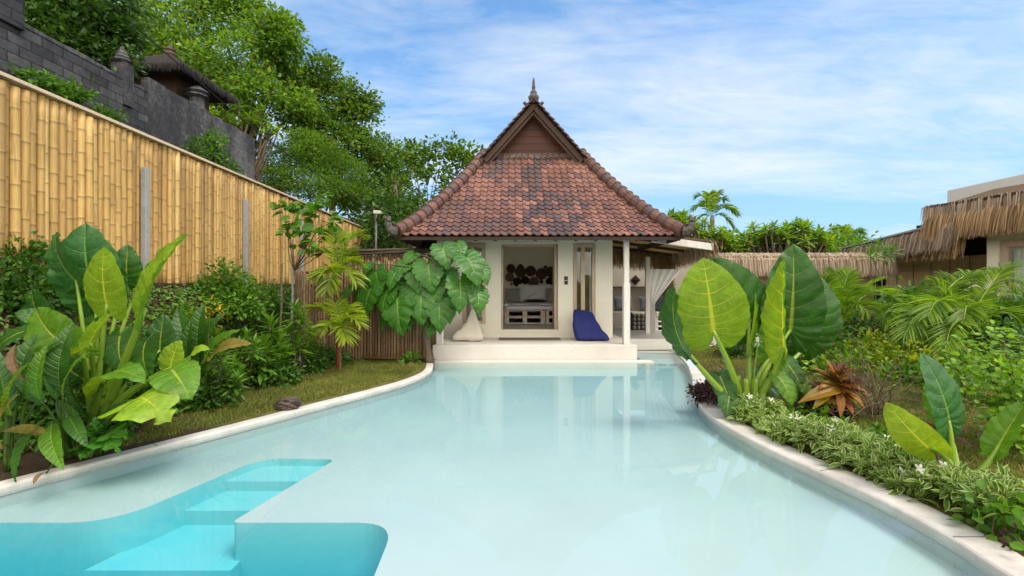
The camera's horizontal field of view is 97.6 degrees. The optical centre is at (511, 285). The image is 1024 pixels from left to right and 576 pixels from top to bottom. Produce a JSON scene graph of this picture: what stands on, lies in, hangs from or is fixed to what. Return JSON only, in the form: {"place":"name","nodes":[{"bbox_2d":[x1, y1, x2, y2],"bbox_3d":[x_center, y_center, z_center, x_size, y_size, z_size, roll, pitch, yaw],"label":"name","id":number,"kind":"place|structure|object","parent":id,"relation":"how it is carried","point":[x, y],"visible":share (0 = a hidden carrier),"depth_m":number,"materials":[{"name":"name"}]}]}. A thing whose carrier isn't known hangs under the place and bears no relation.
{"place":"outdoors","nodes":[
{"label":"outdoors","id":0,"kind":"place"},
{"bbox_2d":[0,216,1023,556],"bbox_3d":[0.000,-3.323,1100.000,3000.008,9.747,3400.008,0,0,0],"label":"ground","id":1,"kind":"structure","parent":0,"point":[30,462],"depth_m":5.07,"materials":[{"name":"soil"}]},
{"bbox_2d":[0,333,66,470],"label":"heliconia","id":2,"kind":"object","parent":1,"relation":"on","point":[21,362],"visible":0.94,"depth_m":3.59,"materials":[{"name":"green plant"}]},
{"bbox_2d":[0,230,71,326],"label":"feathery shrub","id":3,"kind":"object","parent":1,"relation":"on","point":[35,276],"visible":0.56,"depth_m":5.10,"materials":[{"name":"green plant"}]},
{"bbox_2d":[1,322,88,484],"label":"heliconia","id":4,"kind":"object","parent":1,"relation":"on","point":[56,441],"visible":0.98,"depth_m":3.75,"materials":[{"name":"green plant"}]},
{"bbox_2d":[0,384,101,452],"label":"bush","id":5,"kind":"object","parent":1,"relation":"on","point":[37,413],"visible":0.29,"depth_m":4.26,"materials":[{"name":"green plant"}]},
{"bbox_2d":[30,365,151,439],"bbox_3d":[-4.443,1.167,4.711,1.510,0.940,0.987,0,0,0],"label":"bush","id":6,"kind":"object","parent":1,"relation":"on","point":[142,390],"visible":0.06,"depth_m":4.66,"materials":[{"name":"green plant"}]},
{"bbox_2d":[55,374,136,436],"bbox_3d":[-3.721,1.169,3.991,0.865,0.742,0.417,0,0,35],"label":"heliconia","id":7,"kind":"object","parent":1,"relation":"on","point":[75,406],"visible":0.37,"depth_m":4.05,"materials":[{"name":"green plant"}]},
{"bbox_2d":[25,0,171,81],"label":"spreading tree","id":8,"kind":"object","parent":1,"relation":"on","point":[101,32],"visible":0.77,"depth_m":10.97,"materials":[{"name":"green plant"}]},
{"bbox_2d":[67,416,132,459],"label":"split leaf plant","id":9,"kind":"object","parent":1,"relation":"on","point":[100,442],"visible":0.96,"depth_m":3.81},
{"bbox_2d":[0,223,208,429],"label":"alocasia","id":10,"kind":"object","parent":1,"relation":"on","point":[93,274],"visible":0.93,"depth_m":4.33,"materials":[{"name":"green plant"}]},
{"bbox_2d":[0,0,258,179],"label":"block wall","id":11,"kind":"structure","parent":1,"relation":"on","point":[153,108],"depth_m":10.93,"materials":[{"name":"stone"}]},
{"bbox_2d":[7,62,130,122],"bbox_3d":[-9.319,-2.685,9.499,1.232,3.545,2.572,0,0,0],"label":"wall creeper","id":12,"kind":"object","parent":11,"relation":"attached to","point":[53,85],"depth_m":9.14,"materials":[{"name":"green plant"}]},
{"bbox_2d":[180,125,246,175],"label":"wall creeper","id":13,"kind":"object","parent":11,"relation":"attached to","point":[211,151],"depth_m":13.88,"materials":[{"name":"green plant"}]},
{"bbox_2d":[0,283,326,461],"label":"undergrowth","id":14,"kind":"object","parent":1,"relation":"on","point":[30,444],"visible":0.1,"depth_m":7.18,"materials":[{"name":"green plant"}]},
{"bbox_2d":[123,318,213,389],"bbox_3d":[-4.673,0.993,5.663,1.593,1.231,1.107,0,0,0],"label":"bush","id":15,"kind":"object","parent":1,"relation":"on","point":[157,367],"visible":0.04,"depth_m":5.59,"materials":[{"name":"green plant"}]},
{"bbox_2d":[165,299,206,321],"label":"rosette shrub","id":16,"kind":"object","parent":1,"relation":"on","point":[185,305],"visible":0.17,"depth_m":7.00,"materials":[{"name":"green plant"}]},
{"bbox_2d":[0,71,372,289],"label":"bamboo fence","id":17,"kind":"object","parent":1,"relation":"on","point":[67,167],"visible":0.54,"depth_m":6.91,"materials":[{"name":"wood"}]},
{"bbox_2d":[134,45,240,110],"bbox_3d":[-11.729,-5.114,15.420,3.170,6.388,3.168,0,0,0],"label":"shrine","id":18,"kind":"object","parent":1,"relation":"on","point":[168,72],"visible":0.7,"depth_m":14.70,"materials":[{"name":"stone"}]},
{"bbox_2d":[184,85,210,108],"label":"column","id":19,"kind":"structure","parent":18,"relation":"on","point":[198,95],"depth_m":14.82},
{"bbox_2d":[170,370,245,415],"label":"bush","id":20,"kind":"object","parent":1,"relation":"on","point":[206,395],"visible":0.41,"depth_m":5.59,"materials":[{"name":"green plant"}]},
{"bbox_2d":[181,304,238,381],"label":"rosette shrub","id":21,"kind":"object","parent":1,"relation":"on","point":[216,331],"visible":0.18,"depth_m":6.60,"materials":[{"name":"green plant"}]},
{"bbox_2d":[188,294,227,345],"bbox_3d":[-4.252,0.505,6.305,0.480,0.789,0.324,0,0,0],"label":"flower spray","id":22,"kind":"object","parent":21,"relation":"attached to","point":[209,315],"visible":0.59,"depth_m":6.29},
{"bbox_2d":[171,303,251,368],"bbox_3d":[-3.712,0.869,5.580,1.598,1.303,0.457,0,0,26],"label":"heliconia","id":23,"kind":"object","parent":1,"relation":"on","point":[193,333],"visible":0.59,"depth_m":5.64,"materials":[{"name":"green plant"}]},
{"bbox_2d":[0,363,432,495],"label":"kerb","id":24,"kind":"structure","parent":1,"relation":"on","point":[93,465],"depth_m":4.51,"materials":[{"name":"concrete"}]},
{"bbox_2d":[121,0,328,146],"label":"tall tree","id":25,"kind":"object","parent":1,"relation":"on","point":[278,50],"visible":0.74,"depth_m":19.38,"materials":[{"name":"green plant"}]},
{"bbox_2d":[200,347,249,400],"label":"rosette shrub","id":26,"kind":"object","parent":1,"relation":"on","point":[237,379],"visible":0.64,"depth_m":5.84,"materials":[{"name":"green plant"}]},
{"bbox_2d":[188,255,289,328],"bbox_3d":[-5.236,0.091,8.378,1.722,1.404,1.348,0,0,0],"label":"feathery shrub","id":27,"kind":"object","parent":1,"relation":"on","point":[234,299],"visible":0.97,"depth_m":8.28,"materials":[{"name":"green plant"}]},
{"bbox_2d":[209,96,286,180],"bbox_3d":[-10.781,-4.356,17.423,3.812,6.012,2.073,0,0,0],"label":"plumeria tree","id":28,"kind":"object","parent":1,"relation":"on","point":[241,125],"visible":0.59,"depth_m":17.35,"materials":[{"name":"green plant"}]},
{"bbox_2d":[229,326,269,388],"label":"rosette shrub","id":29,"kind":"object","parent":1,"relation":"on","point":[246,355],"visible":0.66,"depth_m":6.52,"materials":[{"name":"green plant"}]},
{"bbox_2d":[221,352,313,391],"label":"bush","id":30,"kind":"object","parent":1,"relation":"on","point":[290,375],"visible":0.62,"depth_m":6.80,"materials":[{"name":"green plant"}]},
{"bbox_2d":[237,279,302,335],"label":"feathery shrub","id":31,"kind":"object","parent":1,"relation":"on","point":[275,303],"visible":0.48,"depth_m":9.27,"materials":[{"name":"green plant"}]},
{"bbox_2d":[121,358,419,446],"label":"grass","id":32,"kind":"structure","parent":1,"relation":"on","point":[359,368],"depth_m":6.49,"materials":[{"name":"plant"}]},
{"bbox_2d":[247,312,299,384],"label":"rosette shrub","id":33,"kind":"object","parent":1,"relation":"on","point":[281,349],"visible":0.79,"depth_m":6.96,"materials":[{"name":"green plant"}]},
{"bbox_2d":[279,264,282,332],"bbox_3d":[-4.515,0.433,8.747,0.062,1.716,0.142,0,0,0],"label":"garden stake","id":34,"kind":"object","parent":1,"relation":"on","point":[281,294],"visible":0.62,"depth_m":8.75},
{"bbox_2d":[273,396,300,410],"bbox_3d":[-2.856,1.514,5.678,0.332,0.207,0.310,0,0,-12],"label":"rock","id":35,"kind":"object","parent":1,"relation":"on","point":[287,403],"visible":0.91,"depth_m":5.60,"materials":[{"name":"brown stone"}]},
{"bbox_2d":[290,240,293,349],"bbox_3d":[-4.297,0.236,8.747,0.064,2.265,0.142,0,0,0],"label":"garden stake","id":36,"kind":"object","parent":1,"relation":"on","point":[292,299],"visible":0.54,"depth_m":8.75,"materials":[{"name":"wood"}]},
{"bbox_2d":[259,337,331,375],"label":"bush","id":37,"kind":"object","parent":1,"relation":"on","point":[314,365],"visible":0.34,"depth_m":7.85,"materials":[{"name":"green plant"}]},
{"bbox_2d":[279,298,321,375],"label":"rosette shrub","id":38,"kind":"object","parent":1,"relation":"on","point":[307,344],"visible":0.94,"depth_m":7.49,"materials":[{"name":"green plant"}]},
{"bbox_2d":[269,190,355,343],"bbox_3d":[-3.795,-0.180,8.561,1.533,3.426,0.991,0,0,-25],"label":"young tree","id":39,"kind":"object","parent":1,"relation":"on","point":[298,207],"visible":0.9,"depth_m":8.53,"materials":[{"name":"green plant"}]},
{"bbox_2d":[255,122,383,213],"bbox_3d":[-8.401,-3.430,18.544,6.205,6.664,4.274,0,0,0],"label":"feathery tree","id":40,"kind":"object","parent":1,"relation":"on","point":[311,148],"visible":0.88,"depth_m":18.25,"materials":[{"name":"green plant"}]},
{"bbox_2d":[288,337,360,366],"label":"bush","id":41,"kind":"object","parent":1,"relation":"on","point":[332,358],"visible":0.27,"depth_m":8.69,"materials":[{"name":"green plant"}]},
{"bbox_2d":[267,48,399,213],"bbox_3d":[-8.710,-5.995,21.572,6.147,11.025,4.469,0,0,0],"label":"tall tree","id":42,"kind":"object","parent":1,"relation":"on","point":[353,106],"visible":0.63,"depth_m":21.50,"materials":[{"name":"green plant"}]},
{"bbox_2d":[299,295,371,371],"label":"sealing wax palm","id":43,"kind":"object","parent":1,"relation":"on","point":[338,317],"visible":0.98,"depth_m":7.91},
{"bbox_2d":[304,227,371,367],"bbox_3d":[-3.216,0.268,8.304,1.218,2.766,1.193,0,0,-25],"label":"sealing wax palm","id":44,"kind":"object","parent":1,"relation":"on","point":[324,286],"visible":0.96,"depth_m":8.26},
{"bbox_2d":[291,257,427,360],"bbox_3d":[-3.115,0.485,9.247,2.876,2.131,0.177,0,0,0],"label":"bamboo screen","id":45,"kind":"object","parent":1,"relation":"on","point":[407,341],"visible":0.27,"depth_m":9.23,"materials":[{"name":"wood"}]},
{"bbox_2d":[373,210,381,248],"bbox_3d":[-4.975,-0.587,16.575,0.290,4.334,0.350,0,0,0],"label":"lamp pole","id":46,"kind":"object","parent":1,"relation":"on","point":[375,212],"visible":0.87,"depth_m":16.65,"materials":[{"name":"metal"}]},
{"bbox_2d":[105,0,375,209],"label":"overhead cable","id":47,"kind":"object","parent":46,"relation":"attached to","point":[220,100],"visible":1,"depth_m":11.84,"materials":[{"name":"rubber"}]},
{"bbox_2d":[324,124,436,247],"bbox_3d":[-6.471,-3.849,23.281,6.350,9.108,5.900,0,0,-23],"label":"tree","id":48,"kind":"object","parent":1,"relation":"on","point":[397,165],"visible":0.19,"depth_m":23.23,"materials":[{"name":"green plant"}]},
{"bbox_2d":[341,248,435,351],"bbox_3d":[-2.901,0.325,10.358,2.403,2.410,0.176,0,0,0],"label":"bamboo screen","id":49,"kind":"object","parent":1,"relation":"on","point":[374,253],"visible":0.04,"depth_m":10.37,"materials":[{"name":"brown plant"}]},
{"bbox_2d":[353,186,432,260],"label":"shade tree","id":50,"kind":"object","parent":1,"relation":"on","point":[385,239],"visible":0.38,"depth_m":17.37,"materials":[{"name":"green plant"}]},
{"bbox_2d":[397,349,424,364],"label":"seedling","id":51,"kind":"object","parent":1,"relation":"on","point":[408,356],"visible":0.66,"depth_m":8.88,"materials":[{"name":"green plant"}]},
{"bbox_2d":[339,240,491,362],"bbox_3d":[-1.930,0.332,8.889,3.051,2.523,0.679,0,0,6],"label":"philodendron","id":52,"kind":"object","parent":1,"relation":"on","point":[428,302],"visible":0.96,"depth_m":8.75,"materials":[{"name":"green plant"}]},
{"bbox_2d":[372,130,486,256],"bbox_3d":[-3.734,-2.877,21.235,5.662,8.536,2.987,0,0,0],"label":"sparse tree","id":53,"kind":"object","parent":1,"relation":"on","point":[451,152],"visible":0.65,"depth_m":20.79,"materials":[{"name":"green plant"}]},
{"bbox_2d":[0,351,1012,575],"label":"pool basin","id":54,"kind":"object","parent":1,"relation":"in","point":[543,473],"visible":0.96,"depth_m":3.64,"materials":[{"name":"paint"}]},
{"bbox_2d":[384,78,696,369],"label":"pavilion","id":55,"kind":"structure","parent":1,"relation":"on","point":[533,184],"depth_m":10.71,"materials":[{"name":"tile"}]},
{"bbox_2d":[452,309,483,340],"bbox_3d":[-0.990,0.895,10.277,0.720,0.710,0.661,0,0,0],"label":"bean bag","id":56,"kind":"object","parent":55,"relation":"on","point":[470,329],"visible":0.99,"depth_m":10.05,"materials":[{"name":"beige fabric"}]},
{"bbox_2d":[463,243,485,323],"bbox_3d":[-0.910,-0.050,10.810,0.550,1.927,0.120,0,0,0],"label":"window","id":57,"kind":"structure","parent":55,"relation":"in","point":[472,245],"depth_m":10.75,"materials":[{"name":"brown wood"}]},
{"bbox_2d":[515,264,525,277],"bbox_3d":[0.282,-0.494,14.938,0.374,0.458,0.065,0,0,0],"label":"wall basket","id":58,"kind":"object","parent":55,"relation":"attached to","point":[520,271],"depth_m":14.92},
{"bbox_2d":[503,301,552,323],"bbox_3d":[0.700,0.761,13.415,1.880,0.597,2.070,0,0,0],"label":"bed","id":59,"kind":"object","parent":55,"relation":"on","point":[542,314],"visible":0.6,"depth_m":12.43,"materials":[{"name":"brown wood"}]},
{"bbox_2d":[505,288,520,300],"bbox_3d":[0.020,0.280,14.200,0.500,0.389,0.237,0,0,0],"label":"pillow","id":60,"kind":"object","parent":59,"relation":"on","point":[512,294],"visible":1,"depth_m":14.13,"materials":[{"name":"grey fabric"}]},
{"bbox_2d":[518,284,550,300],"bbox_3d":[0.720,0.220,14.280,1.050,0.523,0.284,0,0,0],"label":"pillow","id":61,"kind":"object","parent":59,"relation":"on","point":[526,291],"visible":0.77,"depth_m":14.20,"materials":[{"name":"white fabric"}]},
{"bbox_2d":[499,337,560,339],"bbox_3d":[0.409,1.241,10.440,1.432,0.014,0.440,0,0,0],"label":"doormat","id":62,"kind":"object","parent":55,"relation":"on","point":[529,338],"visible":1,"depth_m":10.45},
{"bbox_2d":[536,268,546,279],"bbox_3d":[0.982,-0.390,14.938,0.384,0.384,0.065,0,0,0],"label":"wall basket","id":63,"kind":"object","parent":55,"relation":"attached to","point":[541,274],"depth_m":14.92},
{"bbox_2d":[553,247,556,328],"bbox_3d":[1.047,0.054,11.035,0.053,1.988,0.470,0,0,0],"label":"sliding door","id":64,"kind":"structure","parent":55,"relation":"in","point":[554,248],"depth_m":10.80,"materials":[{"name":"brown wood"}]},
{"bbox_2d":[573,243,595,318],"bbox_3d":[1.739,-0.050,10.810,0.538,1.927,0.120,0,0,0],"label":"window","id":65,"kind":"structure","parent":55,"relation":"in","point":[593,245],"depth_m":10.75,"materials":[{"name":"brown wood"}]},
{"bbox_2d":[573,309,608,340],"bbox_3d":[1.792,0.901,10.329,0.808,0.694,0.613,0,0,0],"label":"bean bag","id":66,"kind":"object","parent":55,"relation":"on","point":[586,325],"visible":1,"depth_m":10.11,"materials":[{"name":"blue fabric"}]},
{"bbox_2d":[613,236,756,359],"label":"lounge pavilion","id":67,"kind":"structure","parent":1,"relation":"on","point":[685,254],"depth_m":12.22,"materials":[{"name":"white paint"}]},
{"bbox_2d":[613,296,632,310],"bbox_3d":[3.620,0.590,14.624,0.600,0.476,0.271,0,0,0],"label":"cushion","id":68,"kind":"object","parent":67,"relation":"on","point":[617,303],"visible":0.59,"depth_m":14.54,"materials":[{"name":"fabric"}]},
{"bbox_2d":[630,312,644,329],"bbox_3d":[3.705,1.035,12.995,0.530,0.510,0.310,0,0,0],"label":"bottle rack","id":69,"kind":"object","parent":67,"relation":"on","point":[636,319],"visible":0.71,"depth_m":12.86,"materials":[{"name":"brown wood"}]},
{"bbox_2d":[650,269,681,332],"bbox_3d":[4.132,0.410,12.020,0.860,1.700,0.090,0,0,0],"label":"curtain","id":70,"kind":"object","parent":67,"relation":"hanging from","point":[661,280],"visible":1,"depth_m":12.02,"materials":[{"name":"white fabric"}]},
{"bbox_2d":[664,207,732,252],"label":"plumeria tree","id":71,"kind":"object","parent":1,"relation":"on","point":[698,232],"visible":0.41,"depth_m":16.76,"materials":[{"name":"green plant"}]},
{"bbox_2d":[685,379,718,407],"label":"purple plant","id":72,"kind":"object","parent":1,"relation":"on","point":[700,390],"visible":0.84,"depth_m":5.89,"materials":[{"name":"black plant"}]},
{"bbox_2d":[688,189,741,232],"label":"coconut palm","id":73,"kind":"object","parent":1,"relation":"on","point":[712,199],"visible":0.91,"depth_m":25.90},
{"bbox_2d":[658,244,842,416],"bbox_3d":[3.094,0.551,5.446,2.670,2.162,0.975,0,0,-8],"label":"alocasia","id":74,"kind":"object","parent":1,"relation":"on","point":[724,302],"visible":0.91,"depth_m":5.33,"materials":[{"name":"green plant"}]},
{"bbox_2d":[711,331,790,358],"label":"garden bush","id":75,"kind":"object","parent":1,"relation":"on","point":[739,348],"visible":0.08,"depth_m":9.19,"materials":[{"name":"green plant"}]},
{"bbox_2d":[711,216,838,252],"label":"plumeria tree","id":76,"kind":"object","parent":1,"relation":"on","point":[785,236],"visible":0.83,"depth_m":16.66,"materials":[{"name":"green plant"}]},
{"bbox_2d":[711,223,878,252],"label":"garden tree","id":77,"kind":"object","parent":1,"relation":"on","point":[844,239],"visible":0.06,"depth_m":18.32,"materials":[{"name":"green plant"}]},
{"bbox_2d":[704,252,898,329],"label":"thatched walkway","id":78,"kind":"structure","parent":1,"relation":"on","point":[760,266],"depth_m":12.93,"materials":[{"name":"brown plant"}]},
{"bbox_2d":[796,402,833,421],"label":"green tuft","id":79,"kind":"object","parent":1,"relation":"on","point":[823,413],"visible":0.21,"depth_m":5.03,"materials":[{"name":"green plant"}]},
{"bbox_2d":[793,393,858,421],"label":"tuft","id":80,"kind":"object","parent":1,"relation":"on","point":[831,414],"visible":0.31,"depth_m":5.10,"materials":[{"name":"green plant"}]},
{"bbox_2d":[786,326,866,370],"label":"garden bush","id":81,"kind":"object","parent":1,"relation":"on","point":[838,343],"visible":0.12,"depth_m":7.56,"materials":[{"name":"green plant"}]},
{"bbox_2d":[798,359,869,416],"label":"bronze plant","id":82,"kind":"object","parent":1,"relation":"on","point":[832,386],"visible":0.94,"depth_m":5.08,"materials":[{"name":"brown plant"}]},
{"bbox_2d":[801,341,890,376],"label":"garden bush","id":83,"kind":"object","parent":1,"relation":"on","point":[846,354],"visible":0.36,"depth_m":7.15,"materials":[{"name":"green plant"}]},
{"bbox_2d":[825,223,871,242],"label":"tree","id":84,"kind":"object","parent":1,"relation":"on","point":[852,231],"visible":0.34,"depth_m":23.85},
{"bbox_2d":[689,368,1023,575],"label":"kerb","id":85,"kind":"structure","parent":1,"relation":"on","point":[1008,560],"depth_m":3.24,"materials":[{"name":"concrete"}]},
{"bbox_2d":[819,265,905,349],"bbox_3d":[6.388,0.541,8.326,2.578,1.899,1.426,0,0,-28],"label":"areca palm","id":86,"kind":"object","parent":1,"relation":"on","point":[840,280],"visible":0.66,"depth_m":8.28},
{"bbox_2d":[840,415,889,437],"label":"green tuft","id":87,"kind":"object","parent":1,"relation":"on","point":[877,427],"visible":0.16,"depth_m":4.36,"materials":[{"name":"green plant"}]},
{"bbox_2d":[734,368,998,471],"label":"weeds","id":88,"kind":"object","parent":1,"relation":"on","point":[981,426],"visible":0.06,"depth_m":4.89,"materials":[{"name":"green plant"}]},
{"bbox_2d":[725,391,1023,527],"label":"ground cover","id":89,"kind":"object","parent":1,"relation":"on","point":[840,441],"visible":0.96,"depth_m":3.62,"materials":[{"name":"green plant"}]},
{"bbox_2d":[846,232,904,330],"bbox_3d":[9.112,0.048,11.162,1.451,2.774,0.846,0,0,-16],"label":"young plumeria","id":90,"kind":"object","parent":1,"relation":"on","point":[884,252],"visible":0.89,"depth_m":11.11,"materials":[{"name":"green plant"}]},
{"bbox_2d":[830,324,938,363],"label":"garden bush","id":91,"kind":"object","parent":1,"relation":"on","point":[871,346],"visible":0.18,"depth_m":7.37,"materials":[{"name":"green plant"}]},
{"bbox_2d":[842,292,933,345],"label":"garden bush","id":92,"kind":"object","parent":1,"relation":"on","point":[870,324],"visible":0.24,"depth_m":9.53,"materials":[{"name":"green plant"}]},
{"bbox_2d":[855,334,955,380],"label":"garden bush","id":93,"kind":"object","parent":1,"relation":"on","point":[881,356],"visible":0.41,"depth_m":6.61,"materials":[{"name":"green plant"}]},
{"bbox_2d":[866,275,972,329],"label":"garden bush","id":94,"kind":"object","parent":1,"relation":"on","point":[908,291],"visible":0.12,"depth_m":10.46,"materials":[{"name":"green plant"}]},
{"bbox_2d":[839,174,1023,331],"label":"thatched villa","id":95,"kind":"object","parent":1,"relation":"on","point":[983,223],"visible":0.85,"depth_m":11.61,"materials":[{"name":"brown plant"}]},
{"bbox_2d":[1000,239,1023,299],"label":"window","id":96,"kind":"structure","parent":95,"relation":"in","point":[1005,246],"depth_m":10.69,"materials":[{"name":"white wood"}]},
{"bbox_2d":[859,346,1008,386],"bbox_3d":[5.984,1.302,6.242,1.898,0.900,1.308,0,0,0],"label":"garden bush","id":97,"kind":"object","parent":1,"relation":"on","point":[908,372],"visible":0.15,"depth_m":6.25,"materials":[{"name":"green plant"}]},
{"bbox_2d":[919,407,972,460],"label":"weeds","id":98,"kind":"object","parent":1,"relation":"on","point":[937,455],"visible":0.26,"depth_m":3.89,"materials":[{"name":"green plant"}]},
{"bbox_2d":[873,259,1023,366],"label":"areca palm","id":99,"kind":"object","parent":1,"relation":"on","point":[950,313],"visible":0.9,"depth_m":6.84,"materials":[{"name":"plant"}]},
{"bbox_2d":[883,352,1023,525],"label":"alocasia","id":100,"kind":"object","parent":1,"relation":"on","point":[913,435],"visible":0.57,"depth_m":3.31,"materials":[{"name":"green plant"}]},
{"bbox_2d":[913,325,993,400],"bbox_3d":[5.438,0.945,5.405,1.186,0.923,0.561,0,0,-14],"label":"round leaf shrub","id":101,"kind":"object","parent":1,"relation":"on","point":[966,389],"visible":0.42,"depth_m":5.41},
{"bbox_2d":[913,286,1023,347],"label":"garden bush","id":102,"kind":"object","parent":1,"relation":"on","point":[943,328],"visible":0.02,"depth_m":9.03,"materials":[{"name":"green plant"}]},
{"bbox_2d":[942,305,1023,378],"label":"garden bush","id":103,"kind":"object","parent":1,"relation":"on","point":[1006,320],"visible":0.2,"depth_m":6.42,"materials":[{"name":"green plant"}]},
{"bbox_2d":[947,479,1023,550],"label":"green tuft","id":104,"kind":"object","parent":1,"relation":"on","point":[1009,520],"visible":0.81,"depth_m":2.74,"materials":[{"name":"green plant"}]},
{"bbox_2d":[954,319,1023,459],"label":"round leaf shrub","id":105,"kind":"object","parent":1,"relation":"on","point":[1007,389],"visible":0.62,"depth_m":4.07,"materials":[{"name":"plant"}]},
{"bbox_2d":[977,282,1023,339],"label":"garden bush","id":106,"kind":"object","parent":1,"relation":"on","point":[1005,301],"visible":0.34,"depth_m":8.19,"materials":[{"name":"green plant"}]},
{"bbox_2d":[998,523,1023,554],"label":"purple plant","id":107,"kind":"object","parent":1,"relation":"on","point":[1004,533],"visible":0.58,"depth_m":2.63,"materials":[{"name":"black plant"}]},
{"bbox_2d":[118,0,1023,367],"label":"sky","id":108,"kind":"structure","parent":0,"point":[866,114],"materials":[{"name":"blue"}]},
{"bbox_2d":[690,345,1023,516],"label":"grass","id":109,"kind":"structure","parent":0,"point":[913,393],"depth_m":5.06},
{"bbox_2d":[788,337,950,422],"bbox_3d":[3.847,0.990,5.008,1.484,0.944,1.602,0,0,30],"label":"bare shrub","id":110,"kind":"object","parent":109,"relation":"on","point":[869,408],"visible":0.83,"depth_m":4.96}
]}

